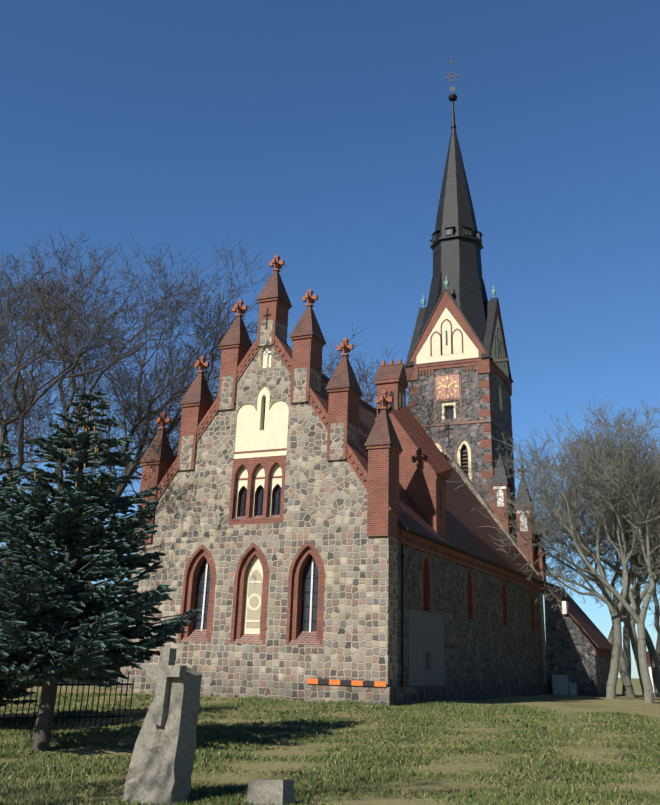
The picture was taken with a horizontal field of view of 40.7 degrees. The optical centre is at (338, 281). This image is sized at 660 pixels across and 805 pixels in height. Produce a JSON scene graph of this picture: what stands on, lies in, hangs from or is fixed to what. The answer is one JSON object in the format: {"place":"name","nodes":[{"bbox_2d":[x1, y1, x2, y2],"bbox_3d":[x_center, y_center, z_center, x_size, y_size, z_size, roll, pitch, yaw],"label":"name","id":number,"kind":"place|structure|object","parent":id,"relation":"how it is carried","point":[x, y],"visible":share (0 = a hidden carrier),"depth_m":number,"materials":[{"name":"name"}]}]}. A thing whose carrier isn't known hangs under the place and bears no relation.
{"place":"outdoors","nodes":[
{"label":"outdoors","id":0,"kind":"place"},
{"bbox_2d":[0,668,659,804],"bbox_3d":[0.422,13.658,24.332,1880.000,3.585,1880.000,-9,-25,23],"label":"ground","id":1,"kind":"structure","parent":0,"point":[624,703],"depth_m":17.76,"materials":[{"name":"green plant"}]},
{"bbox_2d":[0,442,68,705],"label":"spruce tree","id":2,"kind":"object","parent":1,"relation":"on","point":[8,692],"depth_m":20.78,"materials":[{"name":"green plant"}]},
{"bbox_2d":[0,453,17,535],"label":"spruce cones","id":3,"kind":"object","parent":2,"relation":"on","point":[0,474],"visible":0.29,"depth_m":22.20,"materials":[{"name":"brown plant"}]},
{"bbox_2d":[0,275,92,485],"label":"bare tree","id":4,"kind":"object","parent":1,"relation":"on","point":[10,400],"visible":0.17,"depth_m":48.62,"materials":[{"name":"brown plant"}]},
{"bbox_2d":[0,561,114,683],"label":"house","id":5,"kind":"structure","parent":1,"relation":"on","point":[64,679],"depth_m":53.65,"materials":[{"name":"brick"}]},
{"bbox_2d":[0,671,133,726],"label":"iron fence","id":6,"kind":"object","parent":1,"relation":"on","point":[68,716],"visible":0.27,"depth_m":21.16,"materials":[{"name":"metal"}]},
{"bbox_2d":[0,246,168,513],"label":"bare tree","id":7,"kind":"object","parent":1,"relation":"on","point":[24,406],"visible":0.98,"depth_m":37.02,"materials":[{"name":"brown plant"}]},
{"bbox_2d":[0,390,201,750],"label":"spruce tree","id":8,"kind":"object","parent":1,"relation":"on","point":[26,610],"depth_m":16.92,"materials":[{"name":"green plant"}]},
{"bbox_2d":[34,406,121,502],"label":"spruce cones","id":9,"kind":"object","parent":8,"relation":"attached to","point":[72,450],"visible":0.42,"depth_m":18.40,"materials":[{"name":"brown plant"}]},
{"bbox_2d":[1,307,220,685],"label":"bare tree","id":10,"kind":"object","parent":1,"relation":"on","point":[143,427],"visible":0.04,"depth_m":54.79,"materials":[{"name":"brown plant"}]},
{"bbox_2d":[0,229,292,686],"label":"bare tree","id":11,"kind":"object","parent":1,"relation":"on","point":[130,468],"visible":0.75,"depth_m":45.93,"materials":[{"name":"brown plant"}]},
{"bbox_2d":[122,648,201,804],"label":"grave stele","id":12,"kind":"object","parent":1,"relation":"on","point":[160,769],"visible":0.98,"depth_m":11.69,"materials":[{"name":"stone"}]},
{"bbox_2d":[246,779,294,804],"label":"stone","id":13,"kind":"object","parent":1,"relation":"on","point":[272,791],"visible":1,"depth_m":11.21,"materials":[{"name":"stone"}]},
{"bbox_2d":[134,329,474,513],"bbox_3d":[-0.556,14.323,58.378,23.657,22.687,17.499,-16,-29,35],"label":"bare tree","id":14,"kind":"object","parent":1,"relation":"on","point":[362,380],"depth_m":56.00,"materials":[{"name":"brown plant"}]},
{"bbox_2d":[115,60,612,705],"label":"church","id":15,"kind":"structure","parent":1,"relation":"on","point":[319,536],"depth_m":35.70,"materials":[{"name":"stone"}]},
{"bbox_2d":[446,397,659,702],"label":"bare tree","id":16,"kind":"object","parent":1,"relation":"on","point":[644,670],"visible":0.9,"depth_m":47.68,"materials":[{"name":"grey plant"}]},
{"bbox_2d":[490,424,659,696],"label":"bare tree","id":17,"kind":"object","parent":1,"relation":"on","point":[626,682],"visible":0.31,"depth_m":54.30,"materials":[{"name":"grey plant"}]},
{"bbox_2d":[502,442,659,698],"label":"bare tree","id":18,"kind":"object","parent":1,"relation":"on","point":[630,625],"visible":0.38,"depth_m":50.98,"materials":[{"name":"grey plant"}]},
{"bbox_2d":[511,427,659,645],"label":"bare tree","id":19,"kind":"object","parent":1,"relation":"on","point":[610,639],"visible":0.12,"depth_m":56.62,"materials":[{"name":"grey plant"}]},
{"bbox_2d":[530,394,659,698],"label":"bare tree","id":20,"kind":"object","parent":1,"relation":"on","point":[614,668],"visible":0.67,"depth_m":49.58,"materials":[{"name":"grey plant"}]},
{"bbox_2d":[531,449,658,693],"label":"bare tree","id":21,"kind":"object","parent":1,"relation":"on","point":[626,646],"visible":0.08,"depth_m":60.87,"materials":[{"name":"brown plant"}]},
{"bbox_2d":[546,431,659,696],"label":"bare tree","id":22,"kind":"object","parent":1,"relation":"on","point":[654,664],"visible":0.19,"depth_m":56.33,"materials":[{"name":"grey plant"}]},
{"bbox_2d":[560,436,659,598],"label":"bare tree","id":23,"kind":"object","parent":1,"relation":"on","point":[620,519],"visible":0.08,"depth_m":54.49,"materials":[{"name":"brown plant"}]},
{"bbox_2d":[580,428,659,578],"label":"bare tree","id":24,"kind":"object","parent":1,"relation":"on","point":[624,482],"visible":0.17,"depth_m":51.14,"materials":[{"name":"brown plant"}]},
{"bbox_2d":[588,469,659,605],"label":"bare tree","id":25,"kind":"object","parent":1,"relation":"on","point":[640,551],"visible":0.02,"depth_m":66.58,"materials":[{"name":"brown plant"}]},
{"bbox_2d":[590,453,659,670],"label":"bare tree","id":26,"kind":"object","parent":1,"relation":"on","point":[657,614],"visible":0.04,"depth_m":66.98,"materials":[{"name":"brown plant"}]},
{"bbox_2d":[647,651,653,690],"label":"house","id":27,"kind":"structure","parent":1,"relation":"on","point":[649,664],"depth_m":158.78,"materials":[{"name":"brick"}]},
{"bbox_2d":[0,0,659,678],"label":"sky","id":28,"kind":"structure","parent":0,"point":[315,134],"materials":[{"name":"blue"}]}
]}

